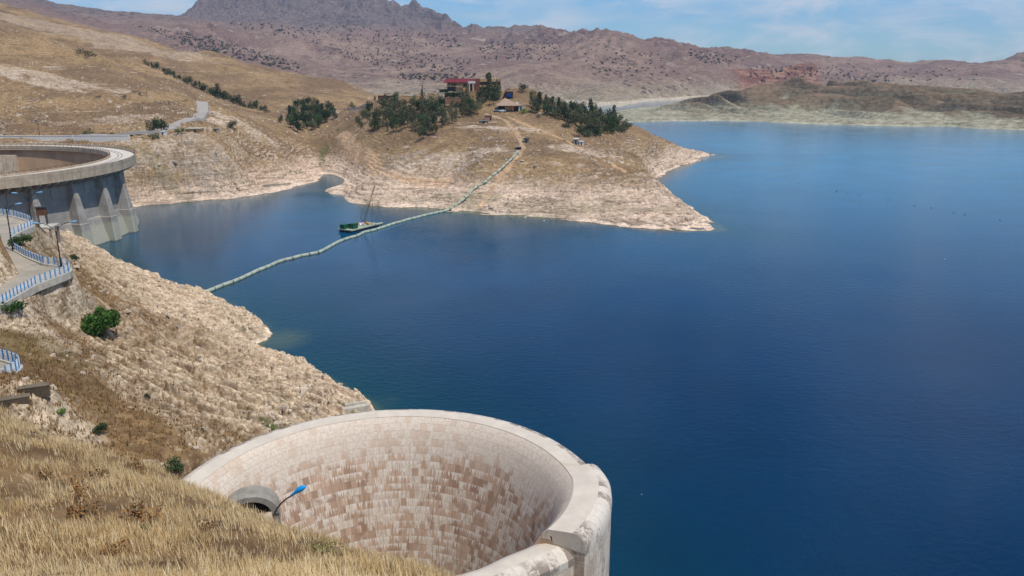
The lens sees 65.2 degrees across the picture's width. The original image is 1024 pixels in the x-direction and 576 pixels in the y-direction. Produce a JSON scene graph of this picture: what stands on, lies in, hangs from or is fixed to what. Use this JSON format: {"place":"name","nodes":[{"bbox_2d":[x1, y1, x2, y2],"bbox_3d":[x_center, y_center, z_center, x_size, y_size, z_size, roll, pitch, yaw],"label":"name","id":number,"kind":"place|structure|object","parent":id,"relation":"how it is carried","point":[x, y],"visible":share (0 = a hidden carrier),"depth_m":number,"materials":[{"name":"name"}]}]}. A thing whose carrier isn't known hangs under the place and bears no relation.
{"place":"outdoors","nodes":[
{"label":"outdoors","id":0,"kind":"place"},
{"bbox_2d":[0,215,65,296],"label":"road","id":1,"kind":"structure","parent":0,"point":[26,269],"depth_m":128.35,"materials":[{"name":"concrete"}]},
{"bbox_2d":[6,203,21,250],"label":"street lamp","id":2,"kind":"object","parent":1,"relation":"on","point":[8,223],"visible":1,"depth_m":135.26,"materials":[{"name":"metal"}]},
{"bbox_2d":[0,209,34,224],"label":"railing","id":3,"kind":"object","parent":1,"relation":"on","point":[26,218],"visible":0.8,"depth_m":158.99,"materials":[{"name":"metal"}]},
{"bbox_2d":[8,219,35,246],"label":"railing","id":4,"kind":"object","parent":1,"relation":"on","point":[29,229],"visible":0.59,"depth_m":149.30,"materials":[{"name":"concrete"}]},
{"bbox_2d":[11,191,41,224],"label":"street lamp","id":5,"kind":"object","parent":1,"relation":"on","point":[27,200],"visible":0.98,"depth_m":152.26,"materials":[{"name":"metal"}]},
{"bbox_2d":[0,258,72,313],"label":"railing","id":6,"kind":"object","parent":1,"relation":"on","point":[30,290],"visible":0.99,"depth_m":118.66,"materials":[{"name":"concrete"}]},
{"bbox_2d":[13,242,59,267],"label":"railing","id":7,"kind":"object","parent":1,"relation":"on","point":[29,255],"visible":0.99,"depth_m":130.48,"materials":[{"name":"metal"}]},
{"bbox_2d":[32,220,76,266],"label":"street lamp","id":8,"kind":"object","parent":1,"relation":"on","point":[57,242],"visible":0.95,"depth_m":126.24,"materials":[{"name":"metal"}]},
{"bbox_2d":[80,101,208,134],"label":"hill road","id":9,"kind":"structure","parent":0,"point":[203,111],"depth_m":438.31,"materials":[{"name":"grey asphalt"}]},
{"bbox_2d":[0,220,407,575],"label":"bank terrain","id":10,"kind":"structure","parent":0,"point":[262,383],"depth_m":113.27,"materials":[{"name":"beige soil"}]},
{"bbox_2d":[0,362,22,371],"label":"terrace","id":11,"kind":"structure","parent":10,"relation":"on","point":[2,364],"depth_m":93.04,"materials":[{"name":"concrete"}]},
{"bbox_2d":[0,349,23,372],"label":"railing","id":12,"kind":"object","parent":11,"relation":"on","point":[16,365],"visible":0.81,"depth_m":92.61,"materials":[{"name":"metal"}]},
{"bbox_2d":[0,300,27,313],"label":"shrub","id":13,"kind":"object","parent":10,"relation":"on","point":[18,304],"visible":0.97,"depth_m":110.66,"materials":[{"name":"green plant"}]},
{"bbox_2d":[0,393,29,406],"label":"concrete slab","id":14,"kind":"structure","parent":10,"relation":"on","point":[18,399],"depth_m":77.03,"materials":[{"name":"grey concrete"}]},
{"bbox_2d":[6,233,33,245],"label":"shrub","id":15,"kind":"object","parent":10,"relation":"on","point":[18,240],"visible":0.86,"depth_m":140.22,"materials":[{"name":"green plant"}]},
{"bbox_2d":[17,382,50,397],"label":"concrete slab","id":16,"kind":"structure","parent":10,"relation":"on","point":[40,389],"depth_m":78.85,"materials":[{"name":"grey concrete"}]},
{"bbox_2d":[34,206,47,224],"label":"cabinet","id":17,"kind":"object","parent":10,"relation":"on","point":[41,210],"visible":0.98,"depth_m":155.57,"materials":[{"name":"brown metal"}]},
{"bbox_2d":[38,467,52,480],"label":"thistle","id":18,"kind":"object","parent":10,"relation":"on","point":[43,476],"visible":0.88,"depth_m":25.15,"materials":[{"name":"brown plant"}]},
{"bbox_2d":[39,223,60,242],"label":"platform","id":19,"kind":"structure","parent":10,"relation":"on","point":[44,226],"depth_m":165.47,"materials":[{"name":"concrete"}]},
{"bbox_2d":[62,475,84,489],"bbox_3d":[-13.286,5.912,24.149,0.628,0.534,0.543,1,15,4],"label":"thistle","id":20,"kind":"object","parent":10,"relation":"on","point":[72,481],"visible":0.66,"depth_m":24.17,"materials":[{"name":"brown plant"}]},
{"bbox_2d":[68,482,88,499],"bbox_3d":[-12.437,5.842,22.934,0.655,0.520,0.620,12,19,39],"label":"thistle","id":21,"kind":"object","parent":10,"relation":"on","point":[78,494],"visible":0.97,"depth_m":22.96,"materials":[{"name":"brown plant"}]},
{"bbox_2d":[64,494,103,520],"bbox_3d":[-11.531,5.878,21.378,0.818,0.601,0.965,8,17,26],"label":"thistle","id":22,"kind":"object","parent":10,"relation":"on","point":[70,509],"visible":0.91,"depth_m":21.35,"materials":[{"name":"brown plant"}]},
{"bbox_2d":[88,466,110,480],"bbox_3d":[-13.530,6.113,26.257,0.655,0.520,0.620,-7,17,-25],"label":"thistle","id":23,"kind":"object","parent":10,"relation":"on","point":[103,471],"visible":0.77,"depth_m":26.25,"materials":[{"name":"brown plant"}]},
{"bbox_2d":[92,422,107,433],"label":"shrub","id":24,"kind":"object","parent":10,"relation":"on","point":[101,426],"visible":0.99,"depth_m":82.28,"materials":[{"name":"green plant"}]},
{"bbox_2d":[80,305,120,336],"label":"shrub","id":25,"kind":"object","parent":10,"relation":"on","point":[101,319],"visible":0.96,"depth_m":125.86,"materials":[{"name":"green plant"}]},
{"bbox_2d":[101,537,127,556],"bbox_3d":[-9.352,6.111,18.930,0.511,0.376,0.603,7,17,26],"label":"thistle","id":26,"kind":"object","parent":10,"relation":"on","point":[116,549],"visible":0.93,"depth_m":18.92,"materials":[{"name":"brown plant"}]},
{"bbox_2d":[113,497,150,521],"bbox_3d":[-10.079,5.992,21.303,0.965,0.601,0.818,13,20,40],"label":"thistle","id":27,"kind":"object","parent":10,"relation":"on","point":[131,506],"visible":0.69,"depth_m":21.36,"materials":[{"name":"brown plant"}]},
{"bbox_2d":[124,456,140,470],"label":"thistle","id":28,"kind":"object","parent":10,"relation":"on","point":[136,464],"visible":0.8,"depth_m":29.26,"materials":[{"name":"brown plant"}]},
{"bbox_2d":[133,466,151,477],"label":"thistle","id":29,"kind":"object","parent":10,"relation":"on","point":[141,468],"visible":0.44,"depth_m":27.81,"materials":[{"name":"brown plant"}]},
{"bbox_2d":[127,505,162,523],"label":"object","id":30,"kind":"object","parent":10,"relation":"on","point":[150,515],"visible":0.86,"depth_m":21.11,"materials":[{"name":"brown plant"}]},
{"bbox_2d":[0,215,348,471],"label":"bank grass","id":31,"kind":"structure","parent":10,"relation":"on","point":[59,385],"depth_m":92.74,"materials":[{"name":"brown plant"}]},
{"bbox_2d":[164,456,185,472],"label":"shrub","id":32,"kind":"object","parent":10,"relation":"on","point":[179,468],"visible":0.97,"depth_m":82.09,"materials":[{"name":"green plant"}]},
{"bbox_2d":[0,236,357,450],"bbox_3d":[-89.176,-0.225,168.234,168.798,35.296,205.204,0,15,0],"label":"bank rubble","id":33,"kind":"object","parent":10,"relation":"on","point":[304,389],"visible":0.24,"depth_m":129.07,"materials":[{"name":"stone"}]},
{"bbox_2d":[197,517,217,531],"bbox_3d":[-7.909,6.160,20.799,0.523,0.446,0.452,-4,16,-15],"label":"thistle","id":34,"kind":"object","parent":10,"relation":"on","point":[208,522],"visible":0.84,"depth_m":20.74,"materials":[{"name":"brown plant"}]},
{"bbox_2d":[0,402,463,575],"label":"golden grass","id":35,"kind":"structure","parent":10,"relation":"on","point":[99,536],"depth_m":20.15,"materials":[{"name":"plant"}]},
{"bbox_2d":[273,485,305,520],"bbox_3d":[-12.945,15.478,47.160,2.231,8.529,0.360,0,15,0],"label":"street lamp","id":36,"kind":"object","parent":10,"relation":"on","point":[301,488],"visible":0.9,"depth_m":46.11,"materials":[{"name":"metal"}]},
{"bbox_2d":[308,538,346,556],"bbox_3d":[-4.895,6.729,20.728,1.009,0.462,1.004,11,19,35],"label":"shrub","id":37,"kind":"object","parent":10,"relation":"on","point":[322,545],"visible":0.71,"depth_m":20.75,"materials":[{"name":"green plant"}]},
{"bbox_2d":[342,400,370,412],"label":"concrete wall","id":38,"kind":"structure","parent":10,"relation":"on","point":[362,406],"depth_m":132.24,"materials":[{"name":"beige concrete"}]},
{"bbox_2d":[336,103,373,112],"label":"hill path","id":39,"kind":"structure","parent":0,"point":[356,108],"depth_m":596.51,"materials":[{"name":"grey concrete"}]},
{"bbox_2d":[0,3,727,230],"bbox_3d":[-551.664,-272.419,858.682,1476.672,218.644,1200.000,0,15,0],"label":"hill terrain","id":40,"kind":"structure","parent":0,"point":[201,170],"depth_m":460.73,"materials":[{"name":"brown soil"}]},
{"bbox_2d":[0,136,72,140],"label":"road wall","id":41,"kind":"structure","parent":40,"relation":"on","point":[48,138],"depth_m":398.23,"materials":[{"name":"white paint"}]},
{"bbox_2d":[72,135,129,142],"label":"road wall","id":42,"kind":"structure","parent":40,"relation":"on","point":[99,138],"depth_m":392.44,"materials":[{"name":"white paint"}]},
{"bbox_2d":[145,120,157,129],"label":"broadleaf tree","id":43,"kind":"object","parent":40,"relation":"on","point":[149,126],"visible":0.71,"depth_m":409.88,"materials":[{"name":"green plant"}]},
{"bbox_2d":[150,117,168,130],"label":"broadleaf tree","id":44,"kind":"object","parent":40,"relation":"on","point":[161,123],"visible":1,"depth_m":402.39,"materials":[{"name":"green plant"}]},
{"bbox_2d":[184,127,204,134],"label":"hut","id":45,"kind":"object","parent":40,"relation":"on","point":[199,130],"visible":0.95,"depth_m":400.24,"materials":[{"name":"concrete"}]},
{"bbox_2d":[214,82,220,97],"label":"tall tree","id":46,"kind":"object","parent":40,"relation":"on","point":[216,87],"visible":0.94,"depth_m":699.94,"materials":[{"name":"green plant"}]},
{"bbox_2d":[220,91,231,100],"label":"broadleaf tree","id":47,"kind":"object","parent":40,"relation":"on","point":[226,97],"visible":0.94,"depth_m":697.06,"materials":[{"name":"green plant"}]},
{"bbox_2d":[285,115,293,127],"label":"broadleaf tree","id":48,"kind":"object","parent":40,"relation":"on","point":[290,120],"visible":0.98,"depth_m":565.20,"materials":[{"name":"green plant"}]},
{"bbox_2d":[293,114,300,131],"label":"tall tree","id":49,"kind":"object","parent":40,"relation":"on","point":[297,126],"visible":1,"depth_m":561.49,"materials":[{"name":"green plant"}]},
{"bbox_2d":[292,98,302,106],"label":"broadleaf tree","id":50,"kind":"object","parent":40,"relation":"on","point":[296,103],"visible":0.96,"depth_m":668.39,"materials":[{"name":"green plant"}]},
{"bbox_2d":[300,104,310,111],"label":"broadleaf tree","id":51,"kind":"object","parent":40,"relation":"on","point":[306,108],"visible":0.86,"depth_m":634.51,"materials":[{"name":"green plant"}]},
{"bbox_2d":[307,120,316,128],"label":"bushy tree","id":52,"kind":"object","parent":40,"relation":"on","point":[312,125],"visible":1,"depth_m":575.58,"materials":[{"name":"green plant"}]},
{"bbox_2d":[313,115,322,127],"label":"broadleaf tree","id":53,"kind":"object","parent":40,"relation":"on","point":[320,119],"visible":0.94,"depth_m":580.47,"materials":[{"name":"green plant"}]},
{"bbox_2d":[320,109,330,118],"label":"broadleaf tree","id":54,"kind":"object","parent":40,"relation":"on","point":[324,113],"visible":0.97,"depth_m":589.08,"materials":[{"name":"green plant"}]},
{"bbox_2d":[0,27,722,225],"bbox_3d":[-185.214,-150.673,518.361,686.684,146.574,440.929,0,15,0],"label":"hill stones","id":55,"kind":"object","parent":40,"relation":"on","point":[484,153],"visible":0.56,"depth_m":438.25,"materials":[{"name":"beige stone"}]},
{"bbox_2d":[362,110,370,120],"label":"bushy tree","id":56,"kind":"object","parent":40,"relation":"on","point":[367,115],"visible":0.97,"depth_m":524.07,"materials":[{"name":"green plant"}]},
{"bbox_2d":[365,101,372,111],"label":"broadleaf tree","id":57,"kind":"object","parent":40,"relation":"on","point":[368,106],"visible":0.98,"depth_m":548.44,"materials":[{"name":"green plant"}]},
{"bbox_2d":[372,118,380,129],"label":"broadleaf tree","id":58,"kind":"object","parent":40,"relation":"on","point":[377,125],"visible":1,"depth_m":492.55,"materials":[{"name":"green plant"}]},
{"bbox_2d":[372,113,381,124],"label":"broadleaf tree","id":59,"kind":"object","parent":40,"relation":"on","point":[377,115],"visible":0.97,"depth_m":493.91,"materials":[{"name":"green plant"}]},
{"bbox_2d":[375,106,384,117],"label":"bushy tree","id":60,"kind":"object","parent":40,"relation":"on","point":[380,112],"visible":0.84,"depth_m":514.83,"materials":[{"name":"green plant"}]},
{"bbox_2d":[377,97,389,107],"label":"bushy tree","id":61,"kind":"object","parent":40,"relation":"on","point":[383,103],"visible":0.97,"depth_m":536.39,"materials":[{"name":"green plant"}]},
{"bbox_2d":[389,117,397,131],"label":"broadleaf tree","id":62,"kind":"object","parent":40,"relation":"on","point":[392,126],"visible":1,"depth_m":473.26,"materials":[{"name":"green plant"}]},
{"bbox_2d":[392,97,402,112],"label":"bushy tree","id":63,"kind":"object","parent":40,"relation":"on","point":[397,103],"visible":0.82,"depth_m":521.74,"materials":[{"name":"green plant"}]},
{"bbox_2d":[397,114,405,130],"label":"broadleaf tree","id":64,"kind":"object","parent":40,"relation":"on","point":[401,121],"visible":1,"depth_m":471.51,"materials":[{"name":"green plant"}]},
{"bbox_2d":[405,109,409,127],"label":"tall tree","id":65,"kind":"object","parent":40,"relation":"on","point":[407,115],"visible":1,"depth_m":472.36,"materials":[{"name":"green plant"}]},
{"bbox_2d":[402,96,418,100],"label":"retaining wall","id":66,"kind":"structure","parent":40,"relation":"on","point":[409,97],"depth_m":537.22,"materials":[{"name":"beige stone"}]},
{"bbox_2d":[416,114,428,126],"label":"broadleaf tree","id":67,"kind":"object","parent":40,"relation":"on","point":[421,120],"visible":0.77,"depth_m":465.65,"materials":[{"name":"green plant"}]},
{"bbox_2d":[417,126,428,136],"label":"broadleaf tree","id":68,"kind":"object","parent":40,"relation":"on","point":[421,132],"visible":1,"depth_m":454.29,"materials":[{"name":"green plant"}]},
{"bbox_2d":[425,106,437,116],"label":"bushy tree","id":69,"kind":"object","parent":40,"relation":"on","point":[428,109],"visible":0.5,"depth_m":482.87,"materials":[{"name":"green plant"}]},
{"bbox_2d":[427,94,437,103],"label":"bushy tree","id":70,"kind":"object","parent":40,"relation":"on","point":[432,99],"visible":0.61,"depth_m":514.29,"materials":[{"name":"green plant"}]},
{"bbox_2d":[430,123,438,132],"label":"bushy tree","id":71,"kind":"object","parent":40,"relation":"on","point":[436,128],"visible":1,"depth_m":457.74,"materials":[{"name":"green plant"}]},
{"bbox_2d":[436,104,447,117],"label":"bushy tree","id":72,"kind":"object","parent":40,"relation":"on","point":[441,108],"visible":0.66,"depth_m":477.18,"materials":[{"name":"green plant"}]},
{"bbox_2d":[440,110,450,123],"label":"bushy tree","id":73,"kind":"object","parent":40,"relation":"on","point":[446,119],"visible":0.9,"depth_m":468.41,"materials":[{"name":"green plant"}]},
{"bbox_2d":[445,97,460,103],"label":"retaining wall","id":74,"kind":"structure","parent":40,"relation":"on","point":[448,100],"depth_m":514.52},
{"bbox_2d":[444,92,462,97],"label":"hedge","id":75,"kind":"object","parent":40,"relation":"on","point":[450,94],"visible":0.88,"depth_m":516.12,"materials":[{"name":"green plant"}]},
{"bbox_2d":[449,109,457,123],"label":"bushy tree","id":76,"kind":"object","parent":40,"relation":"on","point":[452,115],"visible":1,"depth_m":470.67,"materials":[{"name":"green plant"}]},
{"bbox_2d":[459,104,467,114],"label":"bushy tree","id":77,"kind":"object","parent":40,"relation":"on","point":[461,108],"visible":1,"depth_m":485.93,"materials":[{"name":"green plant"}]},
{"bbox_2d":[466,101,475,115],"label":"bushy tree","id":78,"kind":"object","parent":40,"relation":"on","point":[471,108],"visible":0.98,"depth_m":489.39,"materials":[{"name":"green plant"}]},
{"bbox_2d":[465,91,476,97],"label":"retaining wall","id":79,"kind":"structure","parent":40,"relation":"on","point":[472,94],"depth_m":525.93,"materials":[{"name":"beige stone"}]},
{"bbox_2d":[443,77,500,91],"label":"house","id":80,"kind":"structure","parent":40,"relation":"on","point":[458,85],"depth_m":531.04,"materials":[{"name":"brown brick"}]},
{"bbox_2d":[474,99,482,114],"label":"bushy tree","id":81,"kind":"object","parent":40,"relation":"on","point":[478,104],"visible":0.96,"depth_m":491.88,"materials":[{"name":"green plant"}]},
{"bbox_2d":[478,95,485,106],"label":"bushy tree","id":82,"kind":"object","parent":40,"relation":"on","point":[481,99],"visible":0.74,"depth_m":510.41,"materials":[{"name":"green plant"}]},
{"bbox_2d":[485,72,492,92],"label":"tall tree","id":83,"kind":"object","parent":40,"relation":"on","point":[488,75],"visible":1,"depth_m":521.43,"materials":[{"name":"green plant"}]},
{"bbox_2d":[488,90,498,104],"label":"broadleaf tree","id":84,"kind":"object","parent":40,"relation":"on","point":[493,94],"visible":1,"depth_m":512.49,"materials":[{"name":"green plant"}]},
{"bbox_2d":[493,80,501,100],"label":"tall tree","id":85,"kind":"object","parent":40,"relation":"on","point":[497,89],"visible":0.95,"depth_m":521.07,"materials":[{"name":"green plant"}]},
{"bbox_2d":[496,98,519,109],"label":"hut","id":86,"kind":"object","parent":40,"relation":"on","point":[508,104],"visible":0.97,"depth_m":500.70,"materials":[{"name":"white paint"}]},
{"bbox_2d":[505,89,513,97],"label":"pavilion","id":87,"kind":"structure","parent":40,"relation":"on","point":[509,93],"depth_m":523.36,"materials":[{"name":"blue metal"}]},
{"bbox_2d":[531,98,540,112],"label":"bushy tree","id":88,"kind":"object","parent":40,"relation":"on","point":[537,107],"visible":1,"depth_m":496.38,"materials":[{"name":"green plant"}]},
{"bbox_2d":[536,92,542,110],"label":"tall tree","id":89,"kind":"object","parent":40,"relation":"on","point":[539,96],"visible":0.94,"depth_m":500.07,"materials":[{"name":"green plant"}]},
{"bbox_2d":[554,106,563,118],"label":"bushy tree","id":90,"kind":"object","parent":40,"relation":"on","point":[558,113],"visible":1,"depth_m":495.36,"materials":[{"name":"green plant"}]},
{"bbox_2d":[561,104,569,120],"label":"tall tree","id":91,"kind":"object","parent":40,"relation":"on","point":[565,115],"visible":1,"depth_m":493.63,"materials":[{"name":"green plant"}]},
{"bbox_2d":[563,108,575,121],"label":"bushy tree","id":92,"kind":"object","parent":40,"relation":"on","point":[570,113],"visible":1,"depth_m":493.94,"materials":[{"name":"green plant"}]},
{"bbox_2d":[574,125,583,136],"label":"broadleaf tree","id":93,"kind":"object","parent":40,"relation":"on","point":[580,128],"visible":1,"depth_m":466.43,"materials":[{"name":"green plant"}]},
{"bbox_2d":[579,112,591,125],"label":"bushy tree","id":94,"kind":"object","parent":40,"relation":"on","point":[585,116],"visible":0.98,"depth_m":486.59,"materials":[{"name":"green plant"}]},
{"bbox_2d":[592,109,601,125],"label":"tall tree","id":95,"kind":"object","parent":40,"relation":"on","point":[597,113],"visible":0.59,"depth_m":495.80,"materials":[{"name":"green plant"}]},
{"bbox_2d":[604,114,612,129],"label":"tall tree","id":96,"kind":"object","parent":40,"relation":"on","point":[609,122],"visible":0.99,"depth_m":495.31,"materials":[{"name":"green plant"}]},
{"bbox_2d":[610,115,616,128],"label":"tall tree","id":97,"kind":"object","parent":40,"relation":"on","point":[614,121],"visible":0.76,"depth_m":501.10,"materials":[{"name":"green plant"}]},
{"bbox_2d":[0,0,1023,106],"bbox_3d":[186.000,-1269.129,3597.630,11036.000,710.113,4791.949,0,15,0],"label":"hills","id":98,"kind":"structure","parent":0,"point":[570,75],"depth_m":2596.72,"materials":[{"name":"brown soil"}]},
{"bbox_2d":[139,23,977,80],"bbox_3d":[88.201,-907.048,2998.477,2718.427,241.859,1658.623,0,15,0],"label":"distant scrub","id":99,"kind":"object","parent":98,"relation":"on","point":[267,57],"visible":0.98,"depth_m":2548.74,"materials":[{"name":"green plant"}]},
{"bbox_2d":[48,0,1023,62],"label":"sky","id":100,"kind":"structure","parent":0,"point":[979,31],"materials":[{"name":"blue"}]},
{"bbox_2d":[97,99,1023,575],"bbox_3d":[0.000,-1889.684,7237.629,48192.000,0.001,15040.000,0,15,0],"label":"lake water","id":101,"kind":"structure","parent":0,"point":[815,371],"depth_m":197.17,"materials":[{"name":"blue liquid"}]},
{"bbox_2d":[0,141,138,245],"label":"dam","id":102,"kind":"structure","parent":101,"relation":"in","point":[84,186],"depth_m":295.54,"materials":[{"name":"grey concrete"}]},
{"bbox_2d":[338,186,382,232],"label":"work barge","id":103,"kind":"object","parent":101,"relation":"on","point":[354,227],"visible":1,"depth_m":318.98,"materials":[{"name":"paint"}]},
{"bbox_2d":[207,150,518,291],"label":"floating pipeline","id":104,"kind":"object","parent":101,"relation":"on","point":[340,240],"visible":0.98,"depth_m":301.81,"materials":[{"name":"paint"}]},
{"bbox_2d":[183,409,611,575],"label":"bellmouth spillway","id":105,"kind":"object","parent":101,"relation":"in","point":[467,494],"visible":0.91,"depth_m":89.41,"materials":[{"name":"concrete"}]},
{"bbox_2d":[616,77,1023,129],"bbox_3d":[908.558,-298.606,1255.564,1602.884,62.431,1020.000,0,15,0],"label":"shore terrain","id":106,"kind":"structure","parent":0,"point":[801,100],"depth_m":1124.72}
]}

